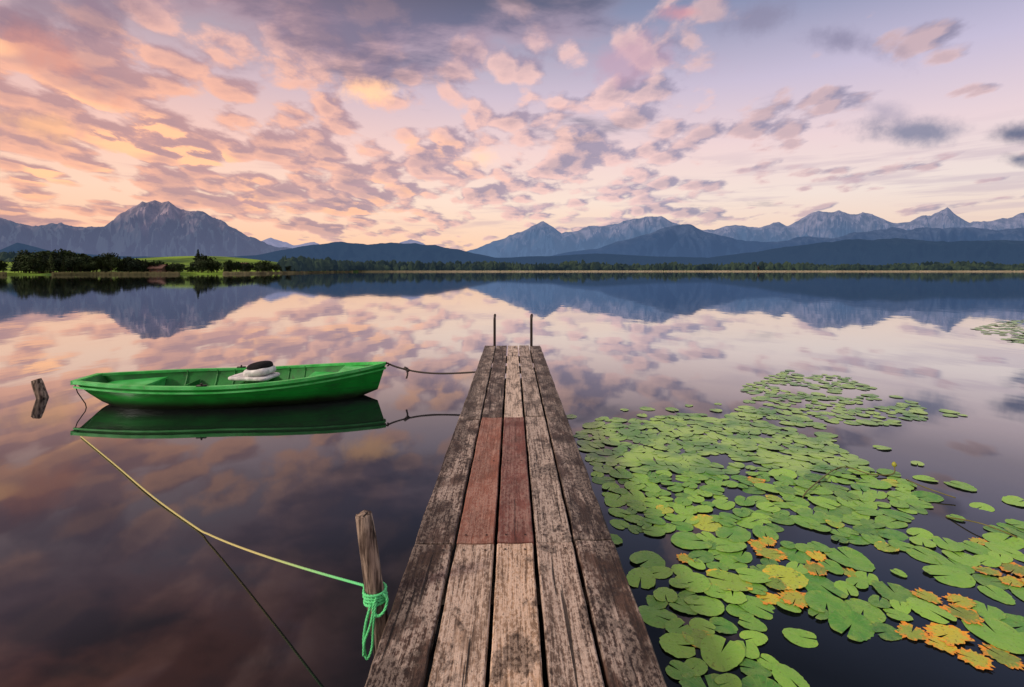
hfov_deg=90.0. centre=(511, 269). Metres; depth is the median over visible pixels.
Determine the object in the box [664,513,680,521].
lily pad
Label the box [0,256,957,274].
ground
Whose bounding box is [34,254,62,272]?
tree
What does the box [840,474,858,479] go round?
lily pad
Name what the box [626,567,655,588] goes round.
lily pad
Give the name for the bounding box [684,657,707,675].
lily pad
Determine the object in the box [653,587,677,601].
lily pad
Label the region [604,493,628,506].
lily pad
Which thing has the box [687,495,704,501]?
lily pad
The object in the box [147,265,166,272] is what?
house
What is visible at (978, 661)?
lily pad
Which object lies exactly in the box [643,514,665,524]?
lily pad
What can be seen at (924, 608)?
lily pad
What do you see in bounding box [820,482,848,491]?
lily pad
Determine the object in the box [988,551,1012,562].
lily pad
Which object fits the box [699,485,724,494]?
lily pad
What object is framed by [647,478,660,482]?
lily pad
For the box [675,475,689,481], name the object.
lily pad
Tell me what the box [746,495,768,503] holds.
lily pad
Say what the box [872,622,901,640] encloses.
lily pad
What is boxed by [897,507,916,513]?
lily pad
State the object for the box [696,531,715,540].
lily pad
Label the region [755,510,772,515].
lily pad
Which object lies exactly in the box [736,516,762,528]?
lily pad
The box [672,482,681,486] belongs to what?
lily pad
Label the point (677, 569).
lily pad
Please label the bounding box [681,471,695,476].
lily pad
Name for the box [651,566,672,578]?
lily pad
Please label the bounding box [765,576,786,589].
lily pad
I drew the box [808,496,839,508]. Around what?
lily pad
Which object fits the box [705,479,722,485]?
lily pad
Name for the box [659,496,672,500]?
lily pad
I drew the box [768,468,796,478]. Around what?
lily pad
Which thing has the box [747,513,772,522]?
lily pad
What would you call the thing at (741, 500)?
lily pad
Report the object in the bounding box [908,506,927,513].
lily pad
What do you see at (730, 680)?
lily pad
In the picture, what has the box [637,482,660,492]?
lily pad
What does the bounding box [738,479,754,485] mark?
lily pad
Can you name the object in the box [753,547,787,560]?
lily pad
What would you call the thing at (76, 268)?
pine tree
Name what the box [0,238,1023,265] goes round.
hill
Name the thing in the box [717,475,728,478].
lily pad
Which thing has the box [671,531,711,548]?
lily pad
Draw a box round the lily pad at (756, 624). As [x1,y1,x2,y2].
[738,614,766,631]
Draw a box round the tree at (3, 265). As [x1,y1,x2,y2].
[0,260,8,270]
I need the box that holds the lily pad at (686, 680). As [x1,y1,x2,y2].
[679,673,725,686]
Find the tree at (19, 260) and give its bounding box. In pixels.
[14,254,27,272]
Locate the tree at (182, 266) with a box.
[177,264,184,271]
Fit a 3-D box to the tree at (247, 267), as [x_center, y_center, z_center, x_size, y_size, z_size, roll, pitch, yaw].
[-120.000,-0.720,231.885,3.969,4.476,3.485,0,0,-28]
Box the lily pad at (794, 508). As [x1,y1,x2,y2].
[789,504,810,511]
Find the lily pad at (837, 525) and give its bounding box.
[825,520,844,527]
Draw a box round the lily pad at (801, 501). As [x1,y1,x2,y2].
[782,495,809,506]
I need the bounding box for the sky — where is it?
[0,0,1023,250]
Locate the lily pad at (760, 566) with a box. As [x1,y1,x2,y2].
[749,564,765,571]
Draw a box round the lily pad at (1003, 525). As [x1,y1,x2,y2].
[996,523,1016,529]
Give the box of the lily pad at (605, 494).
[602,492,614,496]
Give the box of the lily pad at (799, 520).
[789,515,819,528]
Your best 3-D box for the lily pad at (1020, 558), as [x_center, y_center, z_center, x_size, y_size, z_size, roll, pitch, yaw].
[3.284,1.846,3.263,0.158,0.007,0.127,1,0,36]
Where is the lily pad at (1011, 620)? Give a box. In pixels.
[1000,613,1023,631]
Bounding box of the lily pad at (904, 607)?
[890,599,910,613]
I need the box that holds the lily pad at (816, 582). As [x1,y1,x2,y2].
[797,573,847,597]
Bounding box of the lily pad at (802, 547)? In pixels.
[795,543,816,552]
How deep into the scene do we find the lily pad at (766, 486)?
4.34 m
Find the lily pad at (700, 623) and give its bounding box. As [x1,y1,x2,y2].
[689,618,715,633]
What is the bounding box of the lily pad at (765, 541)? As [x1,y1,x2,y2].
[758,536,776,545]
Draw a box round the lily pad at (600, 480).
[592,476,615,483]
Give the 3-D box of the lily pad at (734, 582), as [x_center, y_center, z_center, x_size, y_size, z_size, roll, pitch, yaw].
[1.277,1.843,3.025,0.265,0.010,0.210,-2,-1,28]
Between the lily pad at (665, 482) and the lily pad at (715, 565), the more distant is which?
the lily pad at (665, 482)
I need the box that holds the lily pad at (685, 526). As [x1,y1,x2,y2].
[669,521,693,531]
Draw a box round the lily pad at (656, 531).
[642,526,665,535]
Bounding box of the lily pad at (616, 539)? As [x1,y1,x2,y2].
[610,534,622,543]
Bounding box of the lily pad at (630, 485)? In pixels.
[624,481,645,489]
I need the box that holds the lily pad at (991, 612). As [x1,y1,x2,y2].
[971,600,1005,619]
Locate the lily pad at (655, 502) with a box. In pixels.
[643,497,668,507]
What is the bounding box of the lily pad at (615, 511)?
[608,508,630,516]
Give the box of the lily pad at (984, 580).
[972,574,1011,589]
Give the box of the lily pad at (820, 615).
[808,607,829,619]
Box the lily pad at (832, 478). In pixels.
[823,475,837,482]
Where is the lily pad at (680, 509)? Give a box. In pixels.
[673,503,696,514]
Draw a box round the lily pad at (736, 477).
[731,475,747,479]
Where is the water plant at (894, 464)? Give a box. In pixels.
[802,462,896,497]
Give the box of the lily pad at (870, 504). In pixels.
[852,500,877,508]
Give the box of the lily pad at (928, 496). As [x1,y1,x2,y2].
[911,491,943,501]
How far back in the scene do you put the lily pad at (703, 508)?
3.94 m
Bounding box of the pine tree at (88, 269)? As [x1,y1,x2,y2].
[82,258,91,271]
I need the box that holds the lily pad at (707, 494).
[697,491,711,496]
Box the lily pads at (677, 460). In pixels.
[566,320,1023,476]
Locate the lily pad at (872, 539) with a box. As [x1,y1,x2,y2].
[861,534,885,543]
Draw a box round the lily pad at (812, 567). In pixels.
[803,560,827,575]
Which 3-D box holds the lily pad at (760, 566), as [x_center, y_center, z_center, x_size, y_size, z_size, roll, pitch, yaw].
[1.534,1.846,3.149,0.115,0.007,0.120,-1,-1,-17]
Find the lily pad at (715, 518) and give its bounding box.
[710,515,722,521]
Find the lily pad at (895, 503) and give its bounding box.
[889,499,909,507]
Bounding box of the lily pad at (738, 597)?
[720,590,746,603]
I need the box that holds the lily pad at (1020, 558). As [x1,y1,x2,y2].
[1013,554,1023,561]
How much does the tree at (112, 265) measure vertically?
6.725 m
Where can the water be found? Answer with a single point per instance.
(112, 574)
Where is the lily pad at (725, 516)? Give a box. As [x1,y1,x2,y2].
[719,512,740,521]
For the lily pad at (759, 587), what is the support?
on the water
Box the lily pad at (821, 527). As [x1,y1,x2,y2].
[809,523,831,531]
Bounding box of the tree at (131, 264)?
[124,259,142,271]
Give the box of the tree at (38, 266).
[32,263,43,272]
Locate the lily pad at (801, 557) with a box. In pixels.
[778,547,810,563]
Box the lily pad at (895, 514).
[878,509,914,521]
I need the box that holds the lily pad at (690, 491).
[684,487,702,495]
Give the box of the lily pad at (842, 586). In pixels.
[834,580,858,595]
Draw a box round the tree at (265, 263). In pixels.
[255,260,271,266]
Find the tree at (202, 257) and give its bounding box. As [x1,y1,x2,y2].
[192,253,215,271]
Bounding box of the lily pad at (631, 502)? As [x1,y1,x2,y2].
[625,499,642,506]
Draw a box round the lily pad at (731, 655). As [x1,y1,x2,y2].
[700,634,745,671]
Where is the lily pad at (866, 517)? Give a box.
[852,511,869,519]
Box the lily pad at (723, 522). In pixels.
[719,519,735,526]
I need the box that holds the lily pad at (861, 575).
[855,571,878,584]
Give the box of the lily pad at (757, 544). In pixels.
[747,539,765,548]
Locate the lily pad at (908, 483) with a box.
[901,481,916,486]
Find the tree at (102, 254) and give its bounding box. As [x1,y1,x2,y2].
[98,252,118,257]
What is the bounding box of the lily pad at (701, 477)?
[691,473,707,479]
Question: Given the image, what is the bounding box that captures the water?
[0,272,1023,686]
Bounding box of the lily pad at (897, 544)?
[888,540,913,551]
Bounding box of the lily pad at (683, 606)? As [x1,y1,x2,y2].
[669,597,697,614]
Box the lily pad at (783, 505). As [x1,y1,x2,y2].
[772,502,791,507]
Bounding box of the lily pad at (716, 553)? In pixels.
[708,549,729,559]
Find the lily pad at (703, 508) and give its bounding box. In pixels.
[694,505,712,512]
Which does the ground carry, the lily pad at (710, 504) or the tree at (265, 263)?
the tree at (265, 263)
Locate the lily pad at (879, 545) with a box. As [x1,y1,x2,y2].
[874,541,899,551]
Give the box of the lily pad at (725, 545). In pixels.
[710,538,746,551]
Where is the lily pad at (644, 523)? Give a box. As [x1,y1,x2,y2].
[637,520,651,527]
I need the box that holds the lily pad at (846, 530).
[839,527,858,534]
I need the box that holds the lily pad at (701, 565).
[687,558,705,569]
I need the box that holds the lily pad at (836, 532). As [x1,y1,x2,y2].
[830,529,849,536]
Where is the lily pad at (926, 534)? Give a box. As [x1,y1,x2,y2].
[906,528,932,539]
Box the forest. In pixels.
[0,251,1023,270]
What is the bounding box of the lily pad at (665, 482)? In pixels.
[660,480,674,484]
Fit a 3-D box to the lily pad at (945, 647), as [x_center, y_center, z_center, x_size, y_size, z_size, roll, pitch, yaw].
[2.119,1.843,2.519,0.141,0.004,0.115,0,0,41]
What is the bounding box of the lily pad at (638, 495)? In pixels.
[621,489,644,501]
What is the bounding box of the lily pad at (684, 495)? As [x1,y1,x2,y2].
[675,493,691,498]
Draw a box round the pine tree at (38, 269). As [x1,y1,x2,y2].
[33,254,44,272]
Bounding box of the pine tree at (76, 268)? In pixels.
[73,262,79,271]
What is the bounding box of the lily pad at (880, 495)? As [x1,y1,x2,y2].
[867,490,886,498]
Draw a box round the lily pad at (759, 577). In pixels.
[736,568,771,582]
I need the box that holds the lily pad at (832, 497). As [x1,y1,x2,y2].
[819,495,837,501]
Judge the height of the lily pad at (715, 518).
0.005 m
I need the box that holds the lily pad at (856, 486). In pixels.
[850,483,870,491]
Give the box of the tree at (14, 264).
[9,260,21,272]
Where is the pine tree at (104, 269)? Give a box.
[100,266,109,271]
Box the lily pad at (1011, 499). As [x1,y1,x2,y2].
[1002,495,1023,506]
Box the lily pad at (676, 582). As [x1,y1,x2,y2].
[669,578,688,587]
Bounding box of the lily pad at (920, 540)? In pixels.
[909,536,936,546]
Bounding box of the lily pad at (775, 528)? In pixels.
[765,523,783,531]
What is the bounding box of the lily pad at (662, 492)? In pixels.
[657,489,670,495]
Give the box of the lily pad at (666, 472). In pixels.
[656,470,671,476]
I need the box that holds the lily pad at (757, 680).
[741,674,781,686]
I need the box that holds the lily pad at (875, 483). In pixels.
[855,479,891,488]
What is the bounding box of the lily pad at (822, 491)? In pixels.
[810,485,832,494]
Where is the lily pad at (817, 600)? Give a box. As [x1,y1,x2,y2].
[804,590,850,613]
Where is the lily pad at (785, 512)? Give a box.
[772,510,789,515]
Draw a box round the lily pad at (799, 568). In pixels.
[786,561,807,573]
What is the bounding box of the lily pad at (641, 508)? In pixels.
[630,504,646,510]
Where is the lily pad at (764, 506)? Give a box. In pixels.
[756,502,780,511]
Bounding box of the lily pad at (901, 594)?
[871,580,917,603]
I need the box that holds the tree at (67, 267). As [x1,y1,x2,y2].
[61,261,73,270]
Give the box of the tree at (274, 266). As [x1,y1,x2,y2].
[266,263,275,270]
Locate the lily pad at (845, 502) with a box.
[836,497,859,506]
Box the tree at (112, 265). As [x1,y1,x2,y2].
[104,257,119,271]
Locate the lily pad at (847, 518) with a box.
[841,514,862,524]
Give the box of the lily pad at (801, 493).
[794,490,810,496]
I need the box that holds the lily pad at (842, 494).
[833,491,858,500]
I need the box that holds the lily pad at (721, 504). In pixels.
[712,499,734,509]
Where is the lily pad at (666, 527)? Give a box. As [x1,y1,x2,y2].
[654,523,675,532]
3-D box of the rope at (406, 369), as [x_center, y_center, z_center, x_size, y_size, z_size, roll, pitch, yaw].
[-1.212,1.496,7.625,1.346,0.254,0.076,0,0,0]
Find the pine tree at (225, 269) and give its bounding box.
[222,262,228,271]
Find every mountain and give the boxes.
[0,200,290,256]
[263,238,424,247]
[467,207,1023,257]
[552,224,1023,257]
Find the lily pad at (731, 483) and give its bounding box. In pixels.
[721,480,738,486]
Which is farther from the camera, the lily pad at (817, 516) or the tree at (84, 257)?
the tree at (84, 257)
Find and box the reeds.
[0,270,1023,274]
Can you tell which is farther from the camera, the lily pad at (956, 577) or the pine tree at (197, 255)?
the pine tree at (197, 255)
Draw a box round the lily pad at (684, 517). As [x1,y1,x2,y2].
[677,514,698,523]
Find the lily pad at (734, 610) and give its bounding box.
[726,604,753,616]
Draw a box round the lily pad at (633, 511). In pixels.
[626,507,636,513]
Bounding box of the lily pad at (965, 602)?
[942,593,976,607]
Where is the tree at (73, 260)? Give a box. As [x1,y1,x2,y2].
[64,256,81,271]
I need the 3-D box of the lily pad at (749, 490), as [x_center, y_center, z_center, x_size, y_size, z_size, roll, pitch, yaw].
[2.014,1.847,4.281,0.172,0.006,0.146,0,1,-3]
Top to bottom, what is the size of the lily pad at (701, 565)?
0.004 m
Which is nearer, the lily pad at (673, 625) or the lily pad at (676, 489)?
the lily pad at (673, 625)
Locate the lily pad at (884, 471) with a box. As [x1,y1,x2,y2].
[876,468,900,476]
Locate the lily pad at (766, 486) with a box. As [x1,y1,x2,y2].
[754,483,779,492]
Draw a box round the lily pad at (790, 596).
[777,589,807,608]
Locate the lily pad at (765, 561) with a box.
[760,558,778,565]
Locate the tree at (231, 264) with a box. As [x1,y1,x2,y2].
[227,262,236,271]
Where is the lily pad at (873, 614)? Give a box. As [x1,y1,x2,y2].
[844,598,885,622]
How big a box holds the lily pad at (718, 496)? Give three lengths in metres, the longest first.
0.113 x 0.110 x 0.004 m
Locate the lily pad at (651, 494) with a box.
[645,492,658,497]
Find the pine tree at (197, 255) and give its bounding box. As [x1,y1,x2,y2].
[194,249,200,271]
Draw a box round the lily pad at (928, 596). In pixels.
[911,588,942,603]
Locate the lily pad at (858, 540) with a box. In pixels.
[842,533,869,544]
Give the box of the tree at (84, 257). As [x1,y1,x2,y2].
[73,256,91,269]
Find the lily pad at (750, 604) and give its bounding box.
[738,595,774,619]
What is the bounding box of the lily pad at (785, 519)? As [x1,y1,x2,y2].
[767,514,793,524]
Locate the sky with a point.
(465, 125)
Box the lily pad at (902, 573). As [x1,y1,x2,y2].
[890,568,906,576]
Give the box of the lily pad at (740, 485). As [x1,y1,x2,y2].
[737,483,747,487]
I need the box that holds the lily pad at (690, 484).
[682,482,697,487]
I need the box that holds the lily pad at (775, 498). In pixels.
[765,495,782,501]
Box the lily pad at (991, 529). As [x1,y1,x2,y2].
[983,525,1010,535]
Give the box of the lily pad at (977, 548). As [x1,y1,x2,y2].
[958,540,990,554]
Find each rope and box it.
[80,436,388,659]
[386,362,475,378]
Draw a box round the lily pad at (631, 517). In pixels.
[624,514,643,522]
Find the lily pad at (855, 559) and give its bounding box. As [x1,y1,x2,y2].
[824,546,874,571]
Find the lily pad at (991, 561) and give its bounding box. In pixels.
[974,554,1001,566]
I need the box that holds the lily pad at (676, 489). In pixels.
[667,486,683,491]
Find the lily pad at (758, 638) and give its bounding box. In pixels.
[739,630,767,645]
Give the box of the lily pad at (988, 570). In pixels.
[971,566,1002,575]
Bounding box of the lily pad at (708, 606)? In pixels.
[684,596,723,615]
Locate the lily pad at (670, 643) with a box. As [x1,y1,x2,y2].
[659,633,695,657]
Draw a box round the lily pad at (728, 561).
[720,555,747,568]
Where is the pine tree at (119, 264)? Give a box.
[114,257,122,271]
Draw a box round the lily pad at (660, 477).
[656,475,671,479]
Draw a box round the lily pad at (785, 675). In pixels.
[771,663,809,686]
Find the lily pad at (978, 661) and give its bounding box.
[955,647,995,669]
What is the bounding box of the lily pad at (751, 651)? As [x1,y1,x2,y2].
[736,640,759,658]
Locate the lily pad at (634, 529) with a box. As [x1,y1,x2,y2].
[628,525,642,533]
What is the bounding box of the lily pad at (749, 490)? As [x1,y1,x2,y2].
[742,487,765,493]
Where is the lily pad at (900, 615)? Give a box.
[883,608,913,620]
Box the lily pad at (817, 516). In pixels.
[796,508,827,522]
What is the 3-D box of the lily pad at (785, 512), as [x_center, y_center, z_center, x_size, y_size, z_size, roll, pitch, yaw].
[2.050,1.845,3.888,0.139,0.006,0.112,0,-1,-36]
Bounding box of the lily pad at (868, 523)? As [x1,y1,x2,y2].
[860,518,885,527]
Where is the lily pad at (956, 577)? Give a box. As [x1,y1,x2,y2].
[922,565,975,587]
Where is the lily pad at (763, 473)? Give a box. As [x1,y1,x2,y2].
[757,471,770,475]
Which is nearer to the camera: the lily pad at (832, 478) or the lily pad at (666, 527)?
the lily pad at (666, 527)
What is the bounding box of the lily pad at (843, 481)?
[836,478,854,483]
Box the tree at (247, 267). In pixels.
[243,264,250,270]
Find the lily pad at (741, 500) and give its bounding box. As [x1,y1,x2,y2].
[734,496,754,505]
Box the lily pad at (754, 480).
[747,476,764,482]
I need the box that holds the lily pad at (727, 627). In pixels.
[709,617,737,633]
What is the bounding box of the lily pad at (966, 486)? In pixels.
[944,481,976,490]
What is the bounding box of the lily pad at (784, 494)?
[780,492,794,497]
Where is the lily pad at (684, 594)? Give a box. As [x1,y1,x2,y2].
[678,590,698,599]
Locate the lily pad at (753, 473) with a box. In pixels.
[746,471,758,475]
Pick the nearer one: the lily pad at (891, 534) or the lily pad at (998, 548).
the lily pad at (998, 548)
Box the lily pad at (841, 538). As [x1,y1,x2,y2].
[831,535,848,542]
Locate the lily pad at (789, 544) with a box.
[780,541,794,548]
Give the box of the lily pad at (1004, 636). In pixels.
[961,618,1023,653]
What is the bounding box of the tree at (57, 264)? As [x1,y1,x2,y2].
[52,259,61,272]
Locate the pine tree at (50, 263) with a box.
[45,254,56,272]
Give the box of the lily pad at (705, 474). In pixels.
[698,471,716,478]
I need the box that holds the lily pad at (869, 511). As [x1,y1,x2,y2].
[851,506,882,515]
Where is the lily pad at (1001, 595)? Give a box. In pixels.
[977,585,1015,604]
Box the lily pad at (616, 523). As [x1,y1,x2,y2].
[610,519,629,528]
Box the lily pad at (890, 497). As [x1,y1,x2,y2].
[888,496,908,502]
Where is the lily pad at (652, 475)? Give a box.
[644,471,659,477]
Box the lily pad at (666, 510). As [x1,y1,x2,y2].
[656,505,673,513]
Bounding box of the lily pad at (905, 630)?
[894,621,929,640]
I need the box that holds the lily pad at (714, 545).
[704,540,717,548]
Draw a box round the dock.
[365,345,666,686]
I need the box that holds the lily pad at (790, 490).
[774,485,797,494]
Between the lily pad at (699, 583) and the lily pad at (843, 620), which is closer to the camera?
the lily pad at (843, 620)
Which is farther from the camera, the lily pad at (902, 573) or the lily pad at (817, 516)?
the lily pad at (817, 516)
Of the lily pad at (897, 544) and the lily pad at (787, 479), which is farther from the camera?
the lily pad at (787, 479)
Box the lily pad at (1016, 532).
[1004,527,1023,537]
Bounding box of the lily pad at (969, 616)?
[939,603,983,625]
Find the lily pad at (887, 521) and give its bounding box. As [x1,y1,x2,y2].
[875,515,907,528]
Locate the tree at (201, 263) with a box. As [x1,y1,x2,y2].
[194,259,207,272]
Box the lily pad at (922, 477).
[912,475,937,481]
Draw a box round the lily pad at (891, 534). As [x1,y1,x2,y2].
[876,528,908,540]
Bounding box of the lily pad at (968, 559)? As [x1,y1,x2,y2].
[941,550,980,566]
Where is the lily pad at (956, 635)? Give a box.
[923,622,974,645]
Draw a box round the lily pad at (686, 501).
[674,498,691,505]
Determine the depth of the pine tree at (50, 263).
187.05 m
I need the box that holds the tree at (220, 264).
[213,261,222,272]
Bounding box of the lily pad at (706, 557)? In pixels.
[688,550,713,562]
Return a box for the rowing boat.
[70,361,389,408]
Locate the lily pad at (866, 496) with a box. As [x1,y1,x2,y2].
[849,490,875,500]
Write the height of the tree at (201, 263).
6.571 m
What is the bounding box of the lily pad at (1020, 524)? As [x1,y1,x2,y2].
[1005,519,1023,528]
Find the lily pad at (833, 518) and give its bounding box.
[823,515,841,522]
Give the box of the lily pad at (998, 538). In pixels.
[982,532,1023,549]
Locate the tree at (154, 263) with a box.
[149,261,162,270]
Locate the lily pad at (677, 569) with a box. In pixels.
[671,564,692,574]
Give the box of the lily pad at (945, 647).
[925,635,956,654]
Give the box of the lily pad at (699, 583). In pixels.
[675,572,710,592]
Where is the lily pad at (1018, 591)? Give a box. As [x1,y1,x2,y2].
[1009,586,1023,600]
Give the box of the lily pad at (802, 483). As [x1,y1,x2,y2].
[793,480,819,488]
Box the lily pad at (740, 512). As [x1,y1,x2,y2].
[732,508,750,516]
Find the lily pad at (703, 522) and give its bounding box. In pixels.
[690,514,721,531]
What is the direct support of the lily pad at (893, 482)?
on the water
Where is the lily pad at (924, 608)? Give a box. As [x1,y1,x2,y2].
[906,597,956,623]
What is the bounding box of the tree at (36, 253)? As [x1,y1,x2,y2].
[28,250,56,272]
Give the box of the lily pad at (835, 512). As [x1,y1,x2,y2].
[813,506,842,517]
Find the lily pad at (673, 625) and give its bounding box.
[665,618,692,636]
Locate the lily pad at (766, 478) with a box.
[756,475,769,481]
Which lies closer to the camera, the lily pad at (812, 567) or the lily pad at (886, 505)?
the lily pad at (812, 567)
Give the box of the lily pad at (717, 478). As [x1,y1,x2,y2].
[709,476,722,480]
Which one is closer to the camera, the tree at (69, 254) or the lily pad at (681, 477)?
the lily pad at (681, 477)
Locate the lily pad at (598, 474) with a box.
[591,471,603,476]
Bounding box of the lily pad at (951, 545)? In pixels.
[932,536,964,550]
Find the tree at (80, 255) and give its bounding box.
[71,251,88,257]
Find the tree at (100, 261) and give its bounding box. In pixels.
[94,256,111,269]
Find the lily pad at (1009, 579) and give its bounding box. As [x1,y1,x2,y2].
[999,575,1023,586]
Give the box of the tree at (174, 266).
[169,262,180,271]
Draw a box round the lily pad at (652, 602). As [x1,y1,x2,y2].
[646,595,667,608]
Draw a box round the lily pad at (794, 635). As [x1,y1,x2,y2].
[782,628,817,647]
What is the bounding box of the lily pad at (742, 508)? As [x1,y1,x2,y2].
[741,507,755,512]
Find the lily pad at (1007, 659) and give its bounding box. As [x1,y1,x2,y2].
[978,642,1023,669]
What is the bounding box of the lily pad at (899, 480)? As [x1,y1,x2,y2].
[887,476,906,482]
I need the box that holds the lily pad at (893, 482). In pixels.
[881,479,897,486]
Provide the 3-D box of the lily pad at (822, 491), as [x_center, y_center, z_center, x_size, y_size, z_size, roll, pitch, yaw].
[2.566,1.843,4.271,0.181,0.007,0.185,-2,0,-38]
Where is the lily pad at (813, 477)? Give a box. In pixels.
[803,473,826,480]
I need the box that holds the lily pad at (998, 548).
[984,542,1022,557]
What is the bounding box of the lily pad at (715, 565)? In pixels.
[706,561,727,571]
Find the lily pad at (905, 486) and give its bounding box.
[897,483,913,489]
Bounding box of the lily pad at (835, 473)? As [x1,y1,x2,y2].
[825,470,842,475]
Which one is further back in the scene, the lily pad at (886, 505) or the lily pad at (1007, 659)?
the lily pad at (886, 505)
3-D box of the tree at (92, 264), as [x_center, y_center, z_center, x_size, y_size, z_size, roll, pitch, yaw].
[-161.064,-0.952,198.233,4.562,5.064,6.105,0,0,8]
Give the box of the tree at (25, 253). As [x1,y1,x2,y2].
[15,250,35,272]
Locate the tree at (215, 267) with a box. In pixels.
[208,263,218,270]
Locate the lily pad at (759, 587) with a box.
[749,582,767,594]
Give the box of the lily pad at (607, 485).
[602,482,619,490]
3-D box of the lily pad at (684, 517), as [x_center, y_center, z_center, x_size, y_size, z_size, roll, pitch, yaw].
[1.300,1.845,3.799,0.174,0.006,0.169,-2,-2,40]
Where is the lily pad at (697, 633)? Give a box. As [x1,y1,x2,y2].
[682,628,711,647]
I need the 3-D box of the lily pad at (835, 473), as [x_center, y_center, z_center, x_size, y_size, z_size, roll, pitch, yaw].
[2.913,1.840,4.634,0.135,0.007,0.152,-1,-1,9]
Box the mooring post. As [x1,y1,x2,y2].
[355,510,387,655]
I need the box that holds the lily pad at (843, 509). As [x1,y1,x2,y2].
[832,503,855,514]
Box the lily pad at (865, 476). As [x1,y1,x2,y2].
[860,474,876,480]
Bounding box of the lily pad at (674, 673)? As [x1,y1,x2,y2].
[665,660,694,679]
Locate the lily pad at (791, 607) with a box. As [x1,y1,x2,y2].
[776,599,800,612]
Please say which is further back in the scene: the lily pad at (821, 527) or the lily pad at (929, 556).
the lily pad at (821, 527)
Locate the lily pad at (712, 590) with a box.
[703,584,725,597]
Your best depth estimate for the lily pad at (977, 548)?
3.39 m
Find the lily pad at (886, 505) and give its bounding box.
[874,502,890,507]
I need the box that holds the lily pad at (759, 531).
[752,525,778,539]
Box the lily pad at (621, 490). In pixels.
[611,488,627,493]
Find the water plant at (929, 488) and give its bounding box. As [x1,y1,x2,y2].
[906,479,955,497]
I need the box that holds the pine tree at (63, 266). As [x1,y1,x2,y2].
[59,258,67,271]
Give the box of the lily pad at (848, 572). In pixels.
[843,568,855,576]
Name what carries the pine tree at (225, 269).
on the ground
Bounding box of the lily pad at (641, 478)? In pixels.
[627,473,648,483]
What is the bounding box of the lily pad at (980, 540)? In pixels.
[968,537,986,544]
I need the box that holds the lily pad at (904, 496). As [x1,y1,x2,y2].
[887,491,918,500]
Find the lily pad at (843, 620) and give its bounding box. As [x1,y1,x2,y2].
[828,609,874,641]
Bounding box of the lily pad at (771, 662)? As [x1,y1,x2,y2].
[757,653,778,669]
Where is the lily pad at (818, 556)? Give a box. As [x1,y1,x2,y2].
[805,551,825,561]
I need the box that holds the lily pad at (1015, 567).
[997,562,1023,576]
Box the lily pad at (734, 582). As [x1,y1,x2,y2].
[706,568,752,591]
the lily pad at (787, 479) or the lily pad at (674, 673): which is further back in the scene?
the lily pad at (787, 479)
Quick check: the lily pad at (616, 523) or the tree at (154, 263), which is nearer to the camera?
the lily pad at (616, 523)
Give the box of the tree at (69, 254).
[62,250,82,271]
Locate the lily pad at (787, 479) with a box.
[774,475,796,484]
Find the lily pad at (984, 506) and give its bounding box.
[969,502,994,511]
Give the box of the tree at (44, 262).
[33,259,49,272]
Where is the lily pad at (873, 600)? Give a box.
[868,595,890,607]
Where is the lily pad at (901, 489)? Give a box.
[895,487,911,492]
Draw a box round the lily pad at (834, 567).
[818,559,843,573]
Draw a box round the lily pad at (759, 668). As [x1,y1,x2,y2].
[739,658,771,676]
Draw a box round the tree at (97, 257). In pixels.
[92,254,115,269]
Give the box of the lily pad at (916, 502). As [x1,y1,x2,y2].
[905,498,933,507]
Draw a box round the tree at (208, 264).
[202,260,215,272]
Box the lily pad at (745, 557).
[729,550,751,562]
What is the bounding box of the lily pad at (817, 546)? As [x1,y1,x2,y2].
[807,541,831,551]
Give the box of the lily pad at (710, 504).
[701,501,714,506]
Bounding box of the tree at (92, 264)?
[86,261,102,271]
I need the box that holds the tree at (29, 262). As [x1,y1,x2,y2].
[18,254,41,272]
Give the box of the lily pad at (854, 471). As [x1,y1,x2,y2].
[847,468,869,473]
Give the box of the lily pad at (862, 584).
[846,577,868,588]
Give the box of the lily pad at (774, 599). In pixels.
[755,591,783,604]
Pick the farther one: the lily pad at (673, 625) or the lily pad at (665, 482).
the lily pad at (665, 482)
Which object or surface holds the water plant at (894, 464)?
on the water
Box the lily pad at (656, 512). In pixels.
[642,508,663,516]
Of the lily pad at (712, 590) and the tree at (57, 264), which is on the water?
the lily pad at (712, 590)
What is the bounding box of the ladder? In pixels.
[493,314,532,356]
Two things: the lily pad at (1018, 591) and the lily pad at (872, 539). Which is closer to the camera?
the lily pad at (1018, 591)
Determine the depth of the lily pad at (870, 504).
4.02 m
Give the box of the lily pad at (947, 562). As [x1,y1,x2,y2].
[935,556,974,573]
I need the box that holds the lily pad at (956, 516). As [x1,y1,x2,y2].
[946,514,964,520]
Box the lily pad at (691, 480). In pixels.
[688,478,700,482]
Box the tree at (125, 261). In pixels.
[120,258,133,269]
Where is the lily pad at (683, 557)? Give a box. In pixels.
[676,553,692,562]
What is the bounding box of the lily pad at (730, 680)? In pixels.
[714,673,741,686]
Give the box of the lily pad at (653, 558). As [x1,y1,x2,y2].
[629,551,664,570]
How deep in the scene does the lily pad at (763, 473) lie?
4.63 m
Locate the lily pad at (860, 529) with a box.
[853,525,882,536]
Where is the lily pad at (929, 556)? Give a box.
[906,546,946,564]
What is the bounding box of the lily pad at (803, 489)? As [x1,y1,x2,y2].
[793,486,814,493]
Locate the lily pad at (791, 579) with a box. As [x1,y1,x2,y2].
[762,564,808,589]
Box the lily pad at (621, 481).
[618,479,628,483]
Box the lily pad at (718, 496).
[713,495,727,498]
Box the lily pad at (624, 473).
[609,468,632,477]
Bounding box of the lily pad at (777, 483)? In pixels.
[773,481,788,486]
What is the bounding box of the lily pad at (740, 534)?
[715,525,750,541]
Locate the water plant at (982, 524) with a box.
[945,516,1016,537]
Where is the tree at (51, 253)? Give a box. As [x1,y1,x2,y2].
[38,248,68,271]
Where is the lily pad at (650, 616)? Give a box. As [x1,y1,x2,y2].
[638,605,676,627]

